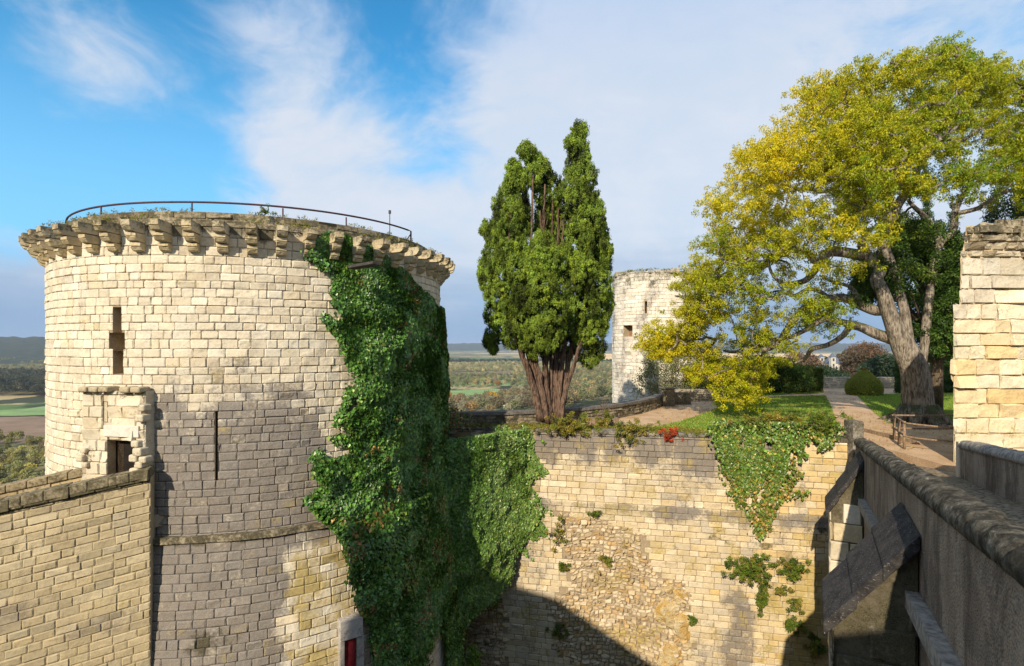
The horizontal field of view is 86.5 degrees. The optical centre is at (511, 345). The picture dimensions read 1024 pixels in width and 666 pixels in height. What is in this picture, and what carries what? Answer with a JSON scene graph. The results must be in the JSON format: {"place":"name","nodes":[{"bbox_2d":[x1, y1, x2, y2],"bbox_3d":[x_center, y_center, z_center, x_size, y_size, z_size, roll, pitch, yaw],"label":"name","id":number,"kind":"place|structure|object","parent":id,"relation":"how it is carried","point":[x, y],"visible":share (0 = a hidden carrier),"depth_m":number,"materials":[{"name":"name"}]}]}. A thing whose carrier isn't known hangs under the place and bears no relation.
{"place":"outdoors","nodes":[
{"label":"outdoors","id":0,"kind":"place"},
{"bbox_2d":[0,406,44,415],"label":"meadow","id":1,"kind":"structure","parent":0,"point":[30,411],"depth_m":482.96,"materials":[{"name":"green plant"}]},
{"bbox_2d":[0,443,44,481],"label":"orchard ground","id":2,"kind":"structure","parent":0,"point":[40,467],"depth_m":276.36,"materials":[{"name":"green plant"}]},
{"bbox_2d":[0,417,45,443],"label":"field","id":3,"kind":"structure","parent":0,"point":[33,426],"depth_m":400.18,"materials":[{"name":"soil"}]},
{"bbox_2d":[155,514,165,526],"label":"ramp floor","id":4,"kind":"structure","parent":0,"point":[158,519],"depth_m":13.11,"materials":[{"name":"stone"}]},
{"bbox_2d":[0,468,82,496],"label":"stone parapet","id":5,"kind":"structure","parent":4,"relation":"on","point":[39,482],"depth_m":13.07,"materials":[{"name":"stone"}]},
{"bbox_2d":[0,465,154,665],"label":"stone parapet","id":6,"kind":"structure","parent":4,"relation":"on","point":[76,571],"depth_m":12.25,"materials":[{"name":"stone"}]},
{"bbox_2d":[0,336,919,416],"bbox_3d":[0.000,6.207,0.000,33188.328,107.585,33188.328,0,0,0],"label":"ground","id":7,"kind":"structure","parent":0,"point":[29,349],"depth_m":2019.53,"materials":[{"name":"green plant"}]},
{"bbox_2d":[0,429,45,483],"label":"orchard","id":8,"kind":"object","parent":7,"relation":"on","point":[17,460],"visible":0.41,"depth_m":265.92,"materials":[{"name":"green plant"}]},
{"bbox_2d":[0,366,45,391],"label":"woodland","id":9,"kind":"object","parent":7,"relation":"on","point":[27,379],"visible":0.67,"depth_m":681.74,"materials":[{"name":"green plant"}]},
{"bbox_2d":[0,357,45,369],"bbox_3d":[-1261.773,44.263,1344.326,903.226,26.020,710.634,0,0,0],"label":"hedgerow woodland","id":10,"kind":"object","parent":7,"relation":"on","point":[7,366],"visible":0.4,"depth_m":1345.21,"materials":[{"name":"green plant"}]},
{"bbox_2d":[18,201,454,665],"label":"round tower","id":11,"kind":"structure","parent":7,"relation":"on","point":[196,359],"depth_m":13.40,"materials":[{"name":"stone"}]},
{"bbox_2d":[116,440,123,472],"bbox_3d":[-9.506,2.778,13.474,0.220,1.148,0.480,0,0,10],"label":"door leaf","id":12,"kind":"structure","parent":11,"relation":"in","point":[116,440],"depth_m":13.24,"materials":[{"name":"brown wood"}]},
{"bbox_2d":[26,207,440,253],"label":"weeds","id":13,"kind":"object","parent":11,"relation":"on","point":[165,209],"visible":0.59,"depth_m":13.82,"materials":[{"name":"green plant"}]},
{"bbox_2d":[258,203,269,215],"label":"plant","id":14,"kind":"object","parent":11,"relation":"on","point":[265,212],"depth_m":13.70,"materials":[{"name":"green plant"}]},
{"bbox_2d":[345,638,355,665],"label":"red door","id":15,"kind":"structure","parent":11,"relation":"in","point":[350,645],"depth_m":14.27,"materials":[{"name":"red wood"}]},
{"bbox_2d":[300,230,552,665],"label":"ivy","id":16,"kind":"object","parent":11,"relation":"attached to","point":[457,546],"visible":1,"depth_m":16.08,"materials":[{"name":"green plant"}]},
{"bbox_2d":[486,391,498,398],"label":"autumn tree","id":17,"kind":"object","parent":7,"relation":"on","point":[492,393],"visible":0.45,"depth_m":498.30,"materials":[{"name":"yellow plant"}]},
{"bbox_2d":[448,382,581,410],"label":"woodland","id":18,"kind":"object","parent":7,"relation":"on","point":[518,397],"visible":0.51,"depth_m":444.79,"materials":[{"name":"green plant"}]},
{"bbox_2d":[449,368,604,386],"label":"hedgerow woodland","id":19,"kind":"object","parent":7,"relation":"on","point":[475,378],"visible":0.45,"depth_m":840.60,"materials":[{"name":"green plant"}]},
{"bbox_2d":[448,360,611,371],"bbox_3d":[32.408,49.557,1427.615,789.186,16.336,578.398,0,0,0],"label":"hedgerow woodland","id":20,"kind":"object","parent":7,"relation":"on","point":[482,365],"visible":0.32,"depth_m":1318.18,"materials":[{"name":"green plant"}]},
{"bbox_2d":[564,366,611,406],"bbox_3d":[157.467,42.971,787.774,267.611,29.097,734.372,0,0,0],"label":"woodland","id":21,"kind":"object","parent":7,"relation":"on","point":[595,384],"visible":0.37,"depth_m":674.95,"materials":[{"name":"green plant"}]},
{"bbox_2d":[449,358,742,362],"bbox_3d":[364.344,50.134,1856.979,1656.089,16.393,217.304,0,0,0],"label":"distant woodland","id":22,"kind":"object","parent":7,"relation":"on","point":[476,360],"visible":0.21,"depth_m":1835.72,"materials":[{"name":"green plant"}]},
{"bbox_2d":[612,268,698,402],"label":"round tower","id":23,"kind":"structure","parent":7,"relation":"on","point":[641,298],"depth_m":39.51,"materials":[{"name":"stone"}]},
{"bbox_2d":[621,267,681,272],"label":"weeds","id":24,"kind":"object","parent":23,"relation":"on","point":[629,270],"visible":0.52,"depth_m":39.30,"materials":[{"name":"green plant"}]},
{"bbox_2d":[783,351,830,368],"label":"hillside tree","id":25,"kind":"object","parent":7,"relation":"on","point":[815,360],"visible":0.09,"depth_m":72.61,"materials":[{"name":"brown plant"}]},
{"bbox_2d":[817,354,824,361],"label":"town house","id":26,"kind":"structure","parent":7,"relation":"on","point":[821,357],"depth_m":300.00,"materials":[{"name":"stone"}]},
{"bbox_2d":[822,358,839,369],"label":"manor house","id":27,"kind":"structure","parent":7,"relation":"on","point":[827,361],"depth_m":290.97,"materials":[{"name":"stone"}]},
{"bbox_2d":[812,364,851,376],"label":"hillside tree","id":28,"kind":"object","parent":7,"relation":"on","point":[830,371],"visible":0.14,"depth_m":58.45,"materials":[{"name":"green plant"}]},
{"bbox_2d":[829,353,835,367],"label":"manor tower","id":29,"kind":"structure","parent":7,"relation":"on","point":[832,359],"depth_m":284.00,"materials":[{"name":"stone"}]},
{"bbox_2d":[811,353,892,366],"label":"hillside woodland","id":30,"kind":"object","parent":7,"relation":"on","point":[837,356],"visible":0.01,"depth_m":334.17,"materials":[{"name":"green plant"}]},
{"bbox_2d":[838,340,891,376],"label":"hillside tree","id":31,"kind":"object","parent":7,"relation":"on","point":[852,358],"visible":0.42,"depth_m":81.88,"materials":[{"name":"brown plant"}]},
{"bbox_2d":[855,352,894,376],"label":"hillside tree","id":32,"kind":"object","parent":7,"relation":"on","point":[881,365],"visible":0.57,"depth_m":63.11,"materials":[{"name":"green plant"}]},
{"bbox_2d":[946,195,960,232],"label":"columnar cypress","id":33,"kind":"object","parent":7,"relation":"on","point":[949,213],"visible":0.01,"depth_m":46.81,"materials":[{"name":"green plant"}]},
{"bbox_2d":[451,388,498,395],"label":"meadow","id":34,"kind":"structure","parent":0,"point":[470,392],"depth_m":703.35,"materials":[{"name":"green plant"}]},
{"bbox_2d":[453,379,527,385],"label":"meadow","id":35,"kind":"structure","parent":0,"point":[489,384],"depth_m":829.53,"materials":[{"name":"green plant"}]},
{"bbox_2d":[0,0,1023,343],"label":"sky","id":36,"kind":"structure","parent":0,"point":[416,110],"materials":[{"name":"blue"}]},
{"bbox_2d":[449,425,847,665],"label":"retaining wall","id":37,"kind":"structure","parent":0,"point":[668,529],"depth_m":20.45,"materials":[{"name":"stone"}]},
{"bbox_2d":[476,118,615,423],"bbox_3d":[1.406,-3.050,22.337,5.865,12.634,4.410,0,0,0],"label":"cypress tree","id":38,"kind":"object","parent":37,"relation":"on","point":[533,313],"visible":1,"depth_m":21.86,"materials":[{"name":"green plant"}]},
{"bbox_2d":[545,515,567,551],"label":"wall plant","id":39,"kind":"object","parent":37,"relation":"attached to","point":[560,532],"depth_m":21.02,"materials":[{"name":"green plant"}]},
{"bbox_2d":[545,623,569,640],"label":"wall plant","id":40,"kind":"object","parent":37,"relation":"attached to","point":[557,631],"depth_m":21.04,"materials":[{"name":"green plant"}]},
{"bbox_2d":[530,411,598,436],"bbox_3d":[2.063,3.207,20.935,2.719,1.359,0.995,0,0,0],"label":"wall plant","id":41,"kind":"object","parent":37,"relation":"attached to","point":[564,427],"depth_m":20.95,"materials":[{"name":"green plant"}]},
{"bbox_2d":[558,561,570,571],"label":"wall plant","id":42,"kind":"object","parent":37,"relation":"attached to","point":[562,567],"depth_m":20.96,"materials":[{"name":"green plant"}]},
{"bbox_2d":[586,510,602,517],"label":"wall plant","id":43,"kind":"object","parent":37,"relation":"attached to","point":[593,512],"depth_m":20.70,"materials":[{"name":"green plant"}]},
{"bbox_2d":[592,409,614,427],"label":"wall plant","id":44,"kind":"object","parent":37,"relation":"on","point":[608,417],"depth_m":21.57,"materials":[{"name":"green plant"}]},
{"bbox_2d":[597,555,612,567],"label":"wall plant","id":45,"kind":"object","parent":37,"relation":"attached to","point":[605,559],"depth_m":20.61,"materials":[{"name":"green plant"}]},
{"bbox_2d":[595,417,660,448],"bbox_3d":[4.351,3.284,20.592,2.448,1.143,0.862,0,0,0],"label":"wall plant","id":46,"kind":"object","parent":37,"relation":"attached to","point":[622,425],"depth_m":20.51,"materials":[{"name":"green plant"}]},
{"bbox_2d":[456,421,844,442],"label":"weeds","id":47,"kind":"object","parent":37,"relation":"on","point":[655,429],"visible":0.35,"depth_m":21.46,"materials":[{"name":"green plant"}]},
{"bbox_2d":[657,426,683,441],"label":"wall plant","id":48,"kind":"object","parent":37,"relation":"attached to","point":[670,433],"depth_m":20.24,"materials":[{"name":"red plant"}]},
{"bbox_2d":[687,615,697,625],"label":"wall plant","id":49,"kind":"object","parent":37,"relation":"attached to","point":[693,619],"depth_m":19.94,"materials":[{"name":"green plant"}]},
{"bbox_2d":[720,552,783,587],"bbox_3d":[8.473,8.045,19.385,2.170,1.373,1.039,0,0,0],"label":"wall plant","id":50,"kind":"object","parent":37,"relation":"attached to","point":[753,569],"depth_m":19.30,"materials":[{"name":"green plant"}]},
{"bbox_2d":[755,578,770,616],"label":"wall plant","id":51,"kind":"object","parent":37,"relation":"attached to","point":[760,602],"depth_m":19.45,"materials":[{"name":"green plant"}]},
{"bbox_2d":[704,418,846,540],"bbox_3d":[9.416,4.846,19.597,4.781,4.319,0.858,0,0,12],"label":"ivy","id":52,"kind":"object","parent":37,"relation":"attached to","point":[753,464],"visible":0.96,"depth_m":19.49,"materials":[{"name":"green plant"}]},
{"bbox_2d":[727,409,853,428],"bbox_3d":[10.044,2.669,19.596,4.565,0.703,0.544,0,0,0],"label":"wall plant","id":53,"kind":"object","parent":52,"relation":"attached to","point":[771,417],"depth_m":19.55,"materials":[{"name":"green plant"}]},
{"bbox_2d":[775,585,793,595],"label":"wall plant","id":54,"kind":"object","parent":37,"relation":"attached to","point":[780,591],"depth_m":19.30,"materials":[{"name":"green plant"}]},
{"bbox_2d":[776,557,811,581],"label":"wall plant","id":55,"kind":"object","parent":37,"relation":"attached to","point":[791,568],"depth_m":19.06,"materials":[{"name":"green plant"}]},
{"bbox_2d":[783,607,808,635],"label":"wall plant","id":56,"kind":"object","parent":37,"relation":"attached to","point":[789,624],"depth_m":19.16,"materials":[{"name":"green plant"}]},
{"bbox_2d":[786,598,805,613],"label":"wall plant","id":57,"kind":"object","parent":37,"relation":"attached to","point":[796,604],"depth_m":19.21,"materials":[{"name":"green plant"}]},
{"bbox_2d":[803,631,826,659],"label":"wall plant","id":58,"kind":"object","parent":37,"relation":"attached to","point":[814,647],"depth_m":19.02,"materials":[{"name":"green plant"}]},
{"bbox_2d":[800,410,846,435],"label":"wall plant","id":59,"kind":"object","parent":37,"relation":"on","point":[823,421],"depth_m":18.96,"materials":[{"name":"green plant"}]},
{"bbox_2d":[844,419,863,464],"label":"stone pillar","id":60,"kind":"structure","parent":37,"relation":"on","point":[855,429],"depth_m":18.85,"materials":[{"name":"stone"}]},
{"bbox_2d":[470,353,830,359],"bbox_3d":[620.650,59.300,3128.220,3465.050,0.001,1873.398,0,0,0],"label":"stubble field","id":61,"kind":"structure","parent":0,"point":[608,356],"depth_m":3219.65,"materials":[{"name":"beige plant"}]},
{"bbox_2d":[579,388,955,471],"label":"terrace","id":62,"kind":"structure","parent":0,"point":[939,456],"depth_m":23.41,"materials":[{"name":"beige gravel"}]},
{"bbox_2d":[449,394,663,433],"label":"boundary wall","id":63,"kind":"structure","parent":62,"relation":"on","point":[630,407],"depth_m":23.68,"materials":[{"name":"stone"}]},
{"bbox_2d":[585,417,601,425],"bbox_3d":[3.330,3.195,22.450,0.641,0.410,0.540,0,0,0],"label":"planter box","id":64,"kind":"object","parent":62,"relation":"on","point":[593,420],"visible":0.25,"depth_m":22.20,"materials":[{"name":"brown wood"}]},
{"bbox_2d":[601,417,618,427],"bbox_3d":[4.022,3.195,22.450,0.719,0.410,0.540,0,0,0],"label":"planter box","id":65,"kind":"object","parent":62,"relation":"on","point":[613,421],"visible":0.27,"depth_m":22.20,"materials":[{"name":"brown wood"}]},
{"bbox_2d":[599,397,611,412],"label":"twiggy plant","id":66,"kind":"object","parent":65,"relation":"in","point":[606,407],"visible":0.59,"depth_m":22.36,"materials":[{"name":"brown plant"}]},
{"bbox_2d":[630,353,717,396],"bbox_3d":[10.761,2.242,34.978,6.950,5.524,4.151,0,0,0],"label":"shrub","id":67,"kind":"object","parent":62,"relation":"on","point":[672,373],"visible":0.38,"depth_m":34.61,"materials":[{"name":"green plant"}]},
{"bbox_2d":[658,387,691,405],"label":"stone pier","id":68,"kind":"structure","parent":62,"relation":"on","point":[671,397],"depth_m":30.53,"materials":[{"name":"stone"}]},
{"bbox_2d":[675,389,737,400],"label":"wall","id":69,"kind":"structure","parent":62,"relation":"on","point":[701,394],"depth_m":33.21,"materials":[{"name":"stone"}]},
{"bbox_2d":[681,355,746,388],"bbox_3d":[13.677,2.198,36.503,5.233,3.415,3.262,0,0,0],"label":"shrub","id":70,"kind":"object","parent":62,"relation":"on","point":[687,383],"visible":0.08,"depth_m":35.81,"materials":[{"name":"green plant"}]},
{"bbox_2d":[652,395,836,428],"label":"lawn","id":71,"kind":"structure","parent":62,"relation":"on","point":[756,412],"depth_m":27.89,"materials":[{"name":"green plant"}]},
{"bbox_2d":[657,391,952,449],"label":"fallen leaves","id":72,"kind":"object","parent":71,"relation":"on","point":[816,415],"visible":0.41,"depth_m":26.02,"materials":[{"name":"yellow plant"}]},
{"bbox_2d":[742,354,818,393],"bbox_3d":[19.209,2.253,39.495,6.858,3.309,3.408,0,0,0],"label":"hedge","id":73,"kind":"object","parent":62,"relation":"on","point":[795,377],"visible":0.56,"depth_m":38.47,"materials":[{"name":"green plant"}]},
{"bbox_2d":[808,367,823,391],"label":"clipped hedge","id":74,"kind":"object","parent":62,"relation":"on","point":[820,378],"visible":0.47,"depth_m":39.97,"materials":[{"name":"green plant"}]},
{"bbox_2d":[630,30,1023,425],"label":"oak tree","id":75,"kind":"object","parent":62,"relation":"on","point":[877,171],"visible":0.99,"depth_m":22.47,"materials":[{"name":"yellow plant"}]},
{"bbox_2d":[823,377,894,387],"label":"garden wall","id":76,"kind":"structure","parent":62,"relation":"on","point":[840,382],"depth_m":43.21,"materials":[{"name":"stone"}]},
{"bbox_2d":[864,428,919,444],"bbox_3d":[13.895,3.350,20.400,0.120,0.140,3.600,0,0,0],"label":"timber edging","id":77,"kind":"object","parent":62,"relation":"on","point":[911,441],"visible":0.64,"depth_m":20.04,"materials":[{"name":"brown wood"}]},
{"bbox_2d":[893,360,900,392],"bbox_3d":[27.911,2.190,39.011,1.407,3.440,1.126,0,0,0],"label":"columnar cypress","id":78,"kind":"object","parent":62,"relation":"on","point":[897,384],"visible":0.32,"depth_m":38.74,"materials":[{"name":"green plant"}]},
{"bbox_2d":[822,438,1023,665],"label":"stone bridge","id":79,"kind":"structure","parent":62,"relation":"on","point":[925,566],"depth_m":7.24,"materials":[{"name":"stone"}]},
{"bbox_2d":[892,414,953,454],"bbox_3d":[14.302,2.960,18.876,1.936,0.980,3.740,0,0,42],"label":"wooden handrail","id":80,"kind":"object","parent":62,"relation":"on","point":[899,427],"visible":0.77,"depth_m":18.71,"materials":[{"name":"brown wood"}]},
{"bbox_2d":[915,167,934,368],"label":"columnar cypress","id":81,"kind":"object","parent":62,"relation":"on","point":[926,204],"visible":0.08,"depth_m":43.82,"materials":[{"name":"green plant"}]},
{"bbox_2d":[943,359,953,392],"bbox_3d":[31.396,1.520,38.979,1.193,4.775,1.891,0,0,40],"label":"columnar cypress","id":82,"kind":"object","parent":62,"relation":"on","point":[948,383],"visible":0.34,"depth_m":38.62,"materials":[{"name":"green plant"}]},
{"bbox_2d":[950,216,1023,462],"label":"ruined wall","id":83,"kind":"structure","parent":62,"relation":"on","point":[987,368],"depth_m":15.76,"materials":[{"name":"stone"}]},
{"bbox_2d":[981,171,1023,223],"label":"holm oak","id":84,"kind":"object","parent":62,"relation":"on","point":[991,217],"visible":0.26,"depth_m":32.79,"materials":[{"name":"green plant"}]},
{"bbox_2d":[753,391,821,395],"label":"grass","id":85,"kind":"structure","parent":0,"point":[780,393],"depth_m":38.26,"materials":[{"name":"green plant"}]},
{"bbox_2d":[857,392,953,422],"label":"lawn","id":86,"kind":"structure","parent":0,"point":[898,403],"depth_m":31.74,"materials":[{"name":"green plant"}]},
{"bbox_2d":[844,368,883,395],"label":"topiary","id":87,"kind":"object","parent":86,"relation":"on","point":[863,381],"visible":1,"depth_m":36.82,"materials":[{"name":"green plant"}]},
{"bbox_2d":[847,213,964,410],"bbox_3d":[19.707,-1.477,26.290,9.233,10.769,5.070,0,0,0],"label":"holm oak","id":88,"kind":"object","parent":86,"relation":"on","point":[919,237],"visible":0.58,"depth_m":24.98,"materials":[{"name":"green plant"}]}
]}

